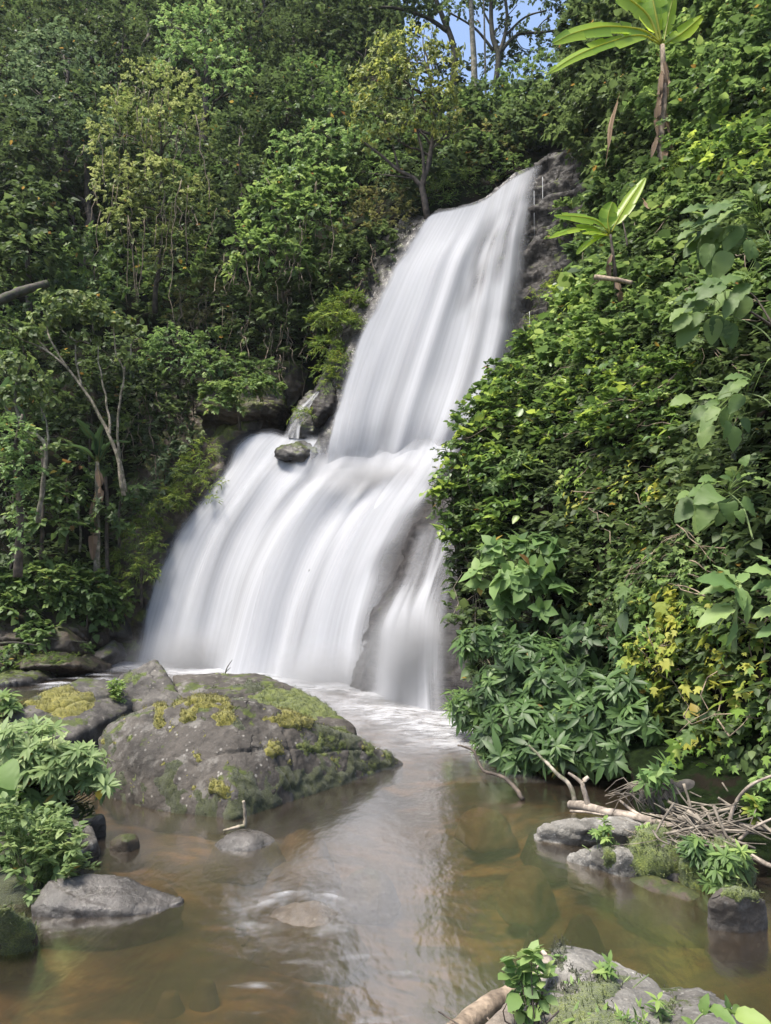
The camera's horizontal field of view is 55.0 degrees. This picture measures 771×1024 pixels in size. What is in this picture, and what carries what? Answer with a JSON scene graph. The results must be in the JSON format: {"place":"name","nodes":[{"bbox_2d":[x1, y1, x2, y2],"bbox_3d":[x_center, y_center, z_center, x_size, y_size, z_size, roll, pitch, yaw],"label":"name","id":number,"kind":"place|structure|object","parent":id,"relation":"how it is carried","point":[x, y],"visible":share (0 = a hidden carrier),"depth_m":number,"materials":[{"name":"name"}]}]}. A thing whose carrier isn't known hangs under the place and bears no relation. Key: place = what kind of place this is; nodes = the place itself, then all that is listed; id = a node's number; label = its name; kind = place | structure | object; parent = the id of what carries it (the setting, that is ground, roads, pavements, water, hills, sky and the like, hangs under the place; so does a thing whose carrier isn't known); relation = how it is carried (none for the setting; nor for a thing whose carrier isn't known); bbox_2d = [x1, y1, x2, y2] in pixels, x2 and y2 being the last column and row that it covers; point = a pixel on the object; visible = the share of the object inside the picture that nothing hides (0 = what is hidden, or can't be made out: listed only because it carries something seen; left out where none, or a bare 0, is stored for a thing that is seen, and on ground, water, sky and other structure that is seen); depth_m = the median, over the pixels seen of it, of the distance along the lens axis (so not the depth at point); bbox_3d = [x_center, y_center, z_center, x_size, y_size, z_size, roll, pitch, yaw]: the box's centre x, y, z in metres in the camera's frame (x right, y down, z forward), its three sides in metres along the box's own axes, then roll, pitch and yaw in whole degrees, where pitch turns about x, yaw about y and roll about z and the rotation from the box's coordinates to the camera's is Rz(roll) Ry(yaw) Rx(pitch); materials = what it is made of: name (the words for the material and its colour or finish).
{"place":"outdoors","nodes":[
{"label":"outdoors","id":0,"kind":"place"},
{"bbox_2d":[0,795,80,904],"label":"bank","id":1,"kind":"structure","parent":0,"point":[9,893],"depth_m":6.04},
{"bbox_2d":[0,714,122,807],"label":"lance leaved shrub","id":2,"kind":"object","parent":1,"relation":"on","point":[56,769],"visible":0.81,"depth_m":7.30,"materials":[{"name":"green plant"}]},
{"bbox_2d":[0,791,101,906],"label":"nettle shrub","id":3,"kind":"object","parent":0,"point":[56,854],"visible":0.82,"depth_m":6.06,"materials":[{"name":"plant"}]},
{"bbox_2d":[0,555,140,652],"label":"ground cover","id":4,"kind":"object","parent":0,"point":[73,579],"visible":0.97,"depth_m":20.92,"materials":[{"name":"green plant"}]},
{"bbox_2d":[100,354,308,662],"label":"cliff","id":5,"kind":"structure","parent":0,"point":[293,380],"depth_m":24.32,"materials":[{"name":"plant"}]},
{"bbox_2d":[108,357,194,485],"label":"shrub","id":6,"kind":"object","parent":5,"relation":"on","point":[143,408],"visible":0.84,"depth_m":24.13,"materials":[{"name":"green plant"}]},
{"bbox_2d":[115,418,206,518],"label":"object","id":7,"kind":"object","parent":5,"relation":"on","point":[175,453],"visible":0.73,"depth_m":23.70,"materials":[{"name":"green plant"}]},
{"bbox_2d":[135,320,215,402],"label":"shrub","id":8,"kind":"object","parent":5,"relation":"on","point":[147,343],"visible":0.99,"depth_m":24.53,"materials":[{"name":"green plant"}]},
{"bbox_2d":[149,361,231,443],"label":"shrub","id":9,"kind":"object","parent":5,"relation":"on","point":[194,389],"visible":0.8,"depth_m":24.53,"materials":[{"name":"green plant"}]},
{"bbox_2d":[158,435,228,511],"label":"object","id":10,"kind":"object","parent":5,"relation":"attached to","point":[196,479],"visible":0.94,"depth_m":23.35,"materials":[{"name":"green plant"}]},
{"bbox_2d":[160,267,240,367],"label":"shrub","id":11,"kind":"object","parent":5,"relation":"on","point":[187,309],"visible":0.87,"depth_m":26.87,"materials":[{"name":"green plant"}]},
{"bbox_2d":[182,325,284,392],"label":"shrub","id":12,"kind":"object","parent":5,"relation":"on","point":[235,366],"visible":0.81,"depth_m":25.29,"materials":[{"name":"green plant"}]},
{"bbox_2d":[195,386,289,429],"bbox_3d":[-4.803,-3.446,25.282,3.062,1.791,2.446,0,-5,0],"label":"boulder","id":13,"kind":"object","parent":5,"relation":"on","point":[272,410],"visible":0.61,"depth_m":24.54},
{"bbox_2d":[196,373,287,429],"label":"fern","id":14,"kind":"object","parent":13,"relation":"on","point":[224,387],"visible":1,"depth_m":23.77,"materials":[{"name":"green plant"}]},
{"bbox_2d":[0,0,584,651],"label":"hillside","id":15,"kind":"structure","parent":0,"point":[310,364],"depth_m":27.92,"materials":[{"name":"plant"}]},
{"bbox_2d":[0,411,50,576],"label":"ivy column","id":16,"kind":"structure","parent":15,"relation":"on","point":[17,457],"depth_m":19.25,"materials":[{"name":"green plant"}]},
{"bbox_2d":[0,350,72,522],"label":"pale tree","id":17,"kind":"object","parent":15,"relation":"on","point":[11,360],"visible":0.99,"depth_m":20.22,"materials":[{"name":"green plant"}]},
{"bbox_2d":[0,99,83,252],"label":"forest tree","id":18,"kind":"object","parent":15,"relation":"on","point":[5,118],"visible":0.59,"depth_m":30.45,"materials":[{"name":"green plant"}]},
{"bbox_2d":[0,164,90,317],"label":"tree","id":19,"kind":"object","parent":15,"relation":"on","point":[28,208],"visible":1,"depth_m":24.40,"materials":[{"name":"green plant"}]},
{"bbox_2d":[0,0,90,85],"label":"forest tree","id":20,"kind":"object","parent":15,"relation":"on","point":[48,16],"visible":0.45,"depth_m":41.24,"materials":[{"name":"green plant"}]},
{"bbox_2d":[10,448,105,553],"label":"shrub","id":21,"kind":"object","parent":15,"relation":"on","point":[70,509],"visible":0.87,"depth_m":21.72,"materials":[{"name":"green plant"}]},
{"bbox_2d":[0,15,122,217],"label":"tree","id":22,"kind":"object","parent":15,"relation":"on","point":[23,57],"visible":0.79,"depth_m":32.24,"materials":[{"name":"green plant"}]},
{"bbox_2d":[0,288,147,495],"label":"pale tree","id":23,"kind":"object","parent":15,"relation":"on","point":[82,312],"visible":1,"depth_m":22.02,"materials":[{"name":"green plant"}]},
{"bbox_2d":[29,0,140,63],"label":"forest tree","id":24,"kind":"object","parent":15,"relation":"on","point":[84,17],"visible":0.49,"depth_m":42.86,"materials":[{"name":"green plant"}]},
{"bbox_2d":[0,68,173,273],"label":"forest tree","id":25,"kind":"object","parent":15,"relation":"on","point":[27,133],"visible":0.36,"depth_m":30.86,"materials":[{"name":"green plant"}]},
{"bbox_2d":[37,220,137,334],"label":"shrub","id":26,"kind":"object","parent":15,"relation":"on","point":[77,280],"visible":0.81,"depth_m":25.68,"materials":[{"name":"green plant"}]},
{"bbox_2d":[19,329,157,471],"bbox_3d":[-9.574,-3.571,23.539,4.283,4.798,2.359,3,-6,-34],"label":"shrub","id":27,"kind":"object","parent":15,"relation":"on","point":[66,412],"visible":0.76,"depth_m":23.32,"materials":[{"name":"green plant"}]},
{"bbox_2d":[61,418,129,584],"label":"banana plant","id":28,"kind":"object","parent":15,"relation":"on","point":[99,448],"visible":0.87,"depth_m":22.01,"materials":[{"name":"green plant"}]},
{"bbox_2d":[50,0,151,106],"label":"forest tree","id":29,"kind":"object","parent":15,"relation":"on","point":[118,23],"visible":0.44,"depth_m":39.79,"materials":[{"name":"green plant"}]},
{"bbox_2d":[86,454,148,549],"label":"shrub","id":30,"kind":"object","parent":15,"relation":"on","point":[119,523],"visible":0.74,"depth_m":22.34,"materials":[{"name":"green plant"}]},
{"bbox_2d":[74,54,231,328],"bbox_3d":[-8.438,-11.860,27.295,5.828,11.215,3.826,0,-5,0],"label":"tree","id":31,"kind":"object","parent":15,"relation":"on","point":[158,160],"visible":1,"depth_m":27.00,"materials":[{"name":"green plant"}]},
{"bbox_2d":[108,0,230,116],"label":"forest tree","id":32,"kind":"object","parent":15,"relation":"on","point":[179,62],"visible":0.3,"depth_m":39.21,"materials":[{"name":"green plant"}]},
{"bbox_2d":[149,0,267,157],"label":"tree","id":33,"kind":"object","parent":15,"relation":"on","point":[188,49],"visible":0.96,"depth_m":33.81,"materials":[{"name":"green plant"}]},
{"bbox_2d":[190,95,282,251],"bbox_3d":[-6.021,-13.947,30.099,3.897,7.631,4.095,0,-5,0],"label":"tree","id":34,"kind":"object","parent":15,"relation":"on","point":[236,110],"visible":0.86,"depth_m":30.04,"materials":[{"name":"green plant"}]},
{"bbox_2d":[184,0,324,119],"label":"forest tree","id":35,"kind":"object","parent":15,"relation":"on","point":[256,26],"visible":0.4,"depth_m":37.00,"materials":[{"name":"green plant"}]},
{"bbox_2d":[203,271,330,395],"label":"shrub","id":36,"kind":"object","parent":15,"relation":"on","point":[240,293],"visible":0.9,"depth_m":25.84,"materials":[{"name":"green plant"}]},
{"bbox_2d":[237,46,329,182],"bbox_3d":[-5.114,-17.633,34.152,4.316,8.488,7.831,4,-6,-36],"label":"forest tree","id":37,"kind":"object","parent":15,"relation":"on","point":[263,102],"visible":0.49,"depth_m":32.34,"materials":[{"name":"green plant"}]},
{"bbox_2d":[0,0,577,620],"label":"undergrowth","id":38,"kind":"object","parent":15,"relation":"on","point":[476,118],"visible":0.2,"depth_m":29.99,"materials":[{"name":"plant"}]},
{"bbox_2d":[211,158,373,320],"bbox_3d":[-3.215,-9.922,26.247,5.606,6.330,3.279,0,-5,0],"label":"tree","id":39,"kind":"object","parent":15,"relation":"on","point":[312,191],"visible":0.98,"depth_m":26.09,"materials":[{"name":"green plant"}]},
{"bbox_2d":[257,0,328,70],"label":"forest tree","id":40,"kind":"object","parent":15,"relation":"on","point":[296,20],"visible":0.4,"depth_m":39.27,"materials":[{"name":"green plant"}]},
{"bbox_2d":[260,50,365,144],"bbox_3d":[-3.081,-17.752,32.029,4.546,5.042,3.541,0,-5,0],"label":"tree","id":41,"kind":"object","parent":15,"relation":"on","point":[320,95],"visible":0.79,"depth_m":31.64,"materials":[{"name":"green plant"}]},
{"bbox_2d":[264,113,378,201],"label":"shrub","id":42,"kind":"object","parent":15,"relation":"on","point":[308,139],"visible":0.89,"depth_m":29.25,"materials":[{"name":"green plant"}]},
{"bbox_2d":[327,176,420,244],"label":"shrub","id":43,"kind":"object","parent":15,"relation":"on","point":[367,206],"visible":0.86,"depth_m":26.20,"materials":[{"name":"green plant"}]},
{"bbox_2d":[288,0,470,88],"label":"ridge tree","id":44,"kind":"object","parent":15,"relation":"on","point":[406,9],"visible":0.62,"depth_m":39.54,"materials":[{"name":"green plant"}]},
{"bbox_2d":[437,0,571,80],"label":"ridge tree","id":45,"kind":"object","parent":15,"relation":"on","point":[498,56],"visible":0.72,"depth_m":38.48,"materials":[{"name":"green plant"}]},
{"bbox_2d":[136,428,460,655],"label":"cliff","id":46,"kind":"structure","parent":0,"point":[391,558],"depth_m":19.98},
{"bbox_2d":[103,501,168,606],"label":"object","id":47,"kind":"object","parent":46,"relation":"attached to","point":[151,538],"visible":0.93,"depth_m":22.40,"materials":[{"name":"green plant"}]},
{"bbox_2d":[0,663,770,1023],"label":"water","id":48,"kind":"structure","parent":0,"point":[436,877],"depth_m":5.73,"materials":[{"name":"liquid"}]},
{"bbox_2d":[16,651,101,674],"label":"boulder","id":49,"kind":"object","parent":48,"relation":"in","point":[78,664],"visible":0.67,"depth_m":19.15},
{"bbox_2d":[117,662,472,745],"bbox_3d":[-3.104,3.970,16.213,15.577,0.099,13.976,0,-5,0],"label":"foam","id":50,"kind":"object","parent":48,"relation":"on","point":[316,685],"visible":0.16,"depth_m":14.76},
{"bbox_2d":[350,516,477,712],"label":"cliff","id":51,"kind":"structure","parent":0,"point":[421,544],"depth_m":17.01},
{"bbox_2d":[314,166,536,455],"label":"cliff","id":52,"kind":"structure","parent":0,"point":[385,266],"depth_m":24.63,"materials":[{"name":"stone"}]},
{"bbox_2d":[302,285,369,370],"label":"shrub","id":53,"kind":"object","parent":52,"relation":"on","point":[345,319],"visible":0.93,"depth_m":24.22,"materials":[{"name":"green plant"}]},
{"bbox_2d":[294,219,398,335],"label":"shrub","id":54,"kind":"object","parent":52,"relation":"on","point":[347,249],"visible":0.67,"depth_m":25.39,"materials":[{"name":"green plant"}]},
{"bbox_2d":[342,16,475,218],"bbox_3d":[0.859,-13.913,25.974,4.836,7.295,2.200,0,-5,0],"label":"slender tree","id":55,"kind":"object","parent":52,"relation":"on","point":[384,50],"visible":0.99,"depth_m":25.96,"materials":[{"name":"green plant"}]},
{"bbox_2d":[400,0,570,112],"label":"sky","id":56,"kind":"structure","parent":0,"point":[460,30],"materials":[{"name":"blue"}]},
{"bbox_2d":[438,940,560,1023],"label":"round leaved sapling","id":57,"kind":"object","parent":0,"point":[524,979],"visible":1,"depth_m":2.91,"materials":[{"name":"green plant"}]},
{"bbox_2d":[513,142,589,355],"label":"cliff","id":58,"kind":"structure","parent":0,"point":[541,258],"depth_m":24.22,"materials":[{"name":"stone"}]},
{"bbox_2d":[451,0,770,753],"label":"slope","id":59,"kind":"structure","parent":0,"point":[753,741],"depth_m":12.33,"materials":[{"name":"plant"}]},
{"bbox_2d":[419,282,598,551],"bbox_3d":[3.394,-2.591,16.398,3.295,7.106,5.916,-4,-6,37],"label":"climbing vine","id":60,"kind":"object","parent":59,"relation":"on","point":[490,396],"visible":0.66,"depth_m":15.50,"materials":[{"name":"plant"}]},
{"bbox_2d":[440,500,595,636],"bbox_3d":[2.393,1.066,13.464,1.921,2.800,4.168,4,-7,-41],"label":"climbing vine","id":61,"kind":"object","parent":59,"relation":"on","point":[563,541],"visible":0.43,"depth_m":13.62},
{"bbox_2d":[447,622,669,784],"bbox_3d":[2.151,2.675,10.318,1.871,2.124,3.868,3,-6,-34],"label":"long leaved shrub","id":62,"kind":"object","parent":59,"relation":"on","point":[554,725],"visible":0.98,"depth_m":9.79,"materials":[{"name":"green plant"}]},
{"bbox_2d":[460,598,665,679],"bbox_3d":[2.696,2.241,11.991,1.497,1.922,5.121,3,-6,-30],"label":"shrub","id":63,"kind":"object","parent":59,"relation":"on","point":[579,640],"visible":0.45,"depth_m":10.89,"materials":[{"name":"plant"}]},
{"bbox_2d":[535,0,654,189],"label":"climbing vine","id":64,"kind":"object","parent":59,"relation":"attached to","point":[569,130],"visible":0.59,"depth_m":22.62,"materials":[{"name":"plant"}]},
{"bbox_2d":[557,141,634,291],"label":"climbing vine","id":65,"kind":"object","parent":59,"relation":"attached to","point":[597,185],"visible":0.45,"depth_m":20.41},
{"bbox_2d":[525,262,667,367],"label":"climbing vine","id":66,"kind":"object","parent":59,"relation":"on","point":[541,340],"visible":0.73,"depth_m":16.13,"materials":[{"name":"plant"}]},
{"bbox_2d":[549,178,645,302],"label":"banana plant","id":67,"kind":"object","parent":59,"relation":"on","point":[608,218],"visible":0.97,"depth_m":15.53,"materials":[{"name":"green plant"}]},
{"bbox_2d":[441,0,770,755],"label":"undergrowth","id":68,"kind":"object","parent":59,"relation":"on","point":[722,191],"visible":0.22,"depth_m":12.42,"materials":[{"name":"plant"}]},
{"bbox_2d":[458,530,578,623],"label":"oak leaved bush","id":69,"kind":"object","parent":68,"relation":"on","point":[531,573],"visible":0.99,"depth_m":11.87,"materials":[{"name":"green plant"}]},
{"bbox_2d":[669,245,770,348],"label":"broad leaved plant","id":70,"kind":"object","parent":68,"relation":"on","point":[736,301],"visible":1,"depth_m":9.32,"materials":[{"name":"plant"}]},
{"bbox_2d":[669,358,770,452],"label":"broad leaved plant","id":71,"kind":"object","parent":68,"relation":"on","point":[707,413],"visible":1,"depth_m":8.56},
{"bbox_2d":[676,176,770,278],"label":"broad leaved plant","id":72,"kind":"object","parent":68,"relation":"on","point":[715,259],"visible":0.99,"depth_m":10.00,"materials":[{"name":"plant"}]},
{"bbox_2d":[528,334,707,455],"bbox_3d":[4.203,-2.170,13.539,2.054,2.763,4.085,2,-6,-26],"label":"climbing vine","id":73,"kind":"object","parent":59,"relation":"on","point":[615,388],"visible":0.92,"depth_m":12.92,"materials":[{"name":"plant"}]},
{"bbox_2d":[551,431,688,583],"bbox_3d":[4.005,-0.014,12.188,1.670,2.900,3.252,1,-5,-13],"label":"climbing vine","id":74,"kind":"object","parent":59,"relation":"attached to","point":[642,543],"visible":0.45,"depth_m":12.24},
{"bbox_2d":[549,0,703,181],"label":"banana plant","id":75,"kind":"object","parent":59,"relation":"on","point":[655,17],"visible":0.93,"depth_m":17.43,"materials":[{"name":"green plant"}]},
{"bbox_2d":[584,139,717,322],"bbox_3d":[5.970,-6.287,16.815,2.635,5.962,6.346,0,-5,0],"label":"climbing vine","id":76,"kind":"object","parent":59,"relation":"on","point":[643,271],"visible":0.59,"depth_m":15.86,"materials":[{"name":"plant"}]},
{"bbox_2d":[587,517,770,629],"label":"climbing vine","id":77,"kind":"object","parent":59,"relation":"on","point":[622,589],"visible":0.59,"depth_m":10.21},
{"bbox_2d":[615,576,770,779],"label":"climbing vine","id":78,"kind":"object","parent":59,"relation":"attached to","point":[687,738],"visible":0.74,"depth_m":8.70,"materials":[{"name":"plant"}]},
{"bbox_2d":[619,0,770,146],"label":"shrub","id":79,"kind":"object","parent":59,"relation":"on","point":[724,72],"visible":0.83,"depth_m":17.15,"materials":[{"name":"plant"}]},
{"bbox_2d":[651,179,770,342],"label":"climbing vine","id":80,"kind":"object","parent":59,"relation":"on","point":[676,288],"visible":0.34,"depth_m":12.38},
{"bbox_2d":[655,95,770,188],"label":"shrub","id":81,"kind":"object","parent":59,"relation":"on","point":[724,135],"visible":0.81,"depth_m":14.84,"materials":[{"name":"plant"}]},
{"bbox_2d":[657,326,770,558],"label":"climbing vine","id":82,"kind":"object","parent":59,"relation":"attached to","point":[707,457],"visible":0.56,"depth_m":10.17,"materials":[{"name":"plant"}]},
{"bbox_2d":[674,454,770,539],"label":"heart leaved plant","id":83,"kind":"object","parent":59,"relation":"on","point":[705,494],"visible":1,"depth_m":8.13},
{"bbox_2d":[695,564,752,652],"bbox_3d":[2.552,0.723,5.572,0.497,0.662,0.255,0,-5,0],"label":"sapling","id":84,"kind":"object","parent":59,"relation":"on","point":[722,582],"visible":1,"depth_m":5.54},
{"bbox_2d":[624,735,770,877],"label":"bank","id":85,"kind":"structure","parent":0,"point":[708,788],"depth_m":7.64,"materials":[{"name":"soil"}]},
{"bbox_2d":[605,777,770,864],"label":"twigs","id":86,"kind":"object","parent":85,"relation":"on","point":[694,822],"visible":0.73,"depth_m":6.77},
{"bbox_2d":[713,739,770,778],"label":"undergrowth","id":87,"kind":"object","parent":85,"relation":"on","point":[748,761],"visible":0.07,"depth_m":7.79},
{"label":"stream bed","id":88,"kind":"structure","parent":0,"visible":0},
{"bbox_2d":[0,900,44,957],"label":"rock","id":89,"kind":"object","parent":88,"relation":"on","point":[19,933],"visible":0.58,"depth_m":5.07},
{"bbox_2d":[0,677,132,748],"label":"boulder","id":90,"kind":"object","parent":88,"relation":"on","point":[86,710],"visible":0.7,"depth_m":10.88,"materials":[{"name":"stone"}]},
{"bbox_2d":[31,873,183,917],"bbox_3d":[-2.178,3.198,5.926,1.131,0.565,0.580,0,-5,0],"label":"rock","id":91,"kind":"object","parent":88,"relation":"on","point":[88,895],"visible":0.49,"depth_m":5.78,"materials":[{"name":"stone"}]},
{"bbox_2d":[118,659,182,711],"bbox_3d":[-3.742,3.248,12.140,1.351,1.583,2.104,0,-5,0],"label":"boulder","id":92,"kind":"object","parent":88,"relation":"on","point":[149,683],"visible":0.48,"depth_m":11.94,"materials":[{"name":"stone"}]},
{"bbox_2d":[97,692,402,819],"bbox_3d":[-1.931,3.123,10.064,3.243,1.632,3.835,-4,-6,38],"label":"boulder","id":93,"kind":"object","parent":88,"relation":"on","point":[211,755],"visible":0.78,"depth_m":8.77,"materials":[{"name":"stone"}]},
{"bbox_2d":[173,671,356,734],"bbox_3d":[-1.957,3.371,12.003,3.262,1.453,2.493,0,-5,0],"label":"boulder","id":94,"kind":"object","parent":88,"relation":"on","point":[259,688],"visible":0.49,"depth_m":11.83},
{"bbox_2d":[270,900,337,926],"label":"submerged rock","id":95,"kind":"object","parent":88,"relation":"on","point":[313,913],"visible":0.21,"depth_m":5.66,"materials":[{"name":"stone"}]},
{"bbox_2d":[138,170,542,711],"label":"waterfall","id":96,"kind":"structure","parent":88,"relation":"on","point":[242,587],"depth_m":21.97,"materials":[{"name":"liquid"}]},
{"bbox_2d":[534,816,642,846],"bbox_3d":[2.002,3.309,7.408,1.046,0.606,0.711,0,-5,0],"label":"rock","id":97,"kind":"object","parent":88,"relation":"on","point":[571,831],"visible":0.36,"depth_m":7.19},
{"bbox_2d":[566,838,637,876],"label":"rock","id":98,"kind":"object","parent":88,"relation":"on","point":[617,860],"visible":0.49,"depth_m":6.54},
{"bbox_2d":[527,933,681,1023],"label":"rock","id":99,"kind":"object","parent":88,"relation":"on","point":[589,990],"visible":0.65,"depth_m":3.59,"materials":[{"name":"stone"}]},
{"bbox_2d":[446,985,515,1023],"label":"log","id":100,"kind":"object","parent":99,"relation":"on","point":[489,1005],"visible":0.49,"depth_m":3.32,"materials":[{"name":"beige wood"}]},
{"bbox_2d":[661,984,742,1023],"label":"rock","id":101,"kind":"object","parent":99,"relation":"on","point":[688,999],"visible":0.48,"depth_m":3.63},
{"bbox_2d":[681,993,770,1023],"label":"broad leaved sprout","id":102,"kind":"object","parent":99,"relation":"on","point":[745,1015],"visible":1,"depth_m":3.11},
{"bbox_2d":[624,819,682,880],"bbox_3d":[2.433,3.205,6.669,0.694,0.843,0.767,0,-5,0],"label":"rock","id":103,"kind":"object","parent":88,"relation":"on","point":[651,858],"visible":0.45,"depth_m":6.42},
{"bbox_2d":[673,833,759,892],"bbox_3d":[2.813,3.181,6.396,0.705,0.844,0.711,0,-5,0],"label":"rock","id":104,"kind":"object","parent":88,"relation":"on","point":[687,877],"visible":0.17,"depth_m":6.22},
{"bbox_2d":[696,839,757,893],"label":"weed","id":105,"kind":"object","parent":104,"relation":"on","point":[730,862],"visible":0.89,"depth_m":6.07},
{"bbox_2d":[707,879,767,932],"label":"rock","id":106,"kind":"object","parent":88,"relation":"on","point":[737,909],"visible":0.62,"depth_m":5.43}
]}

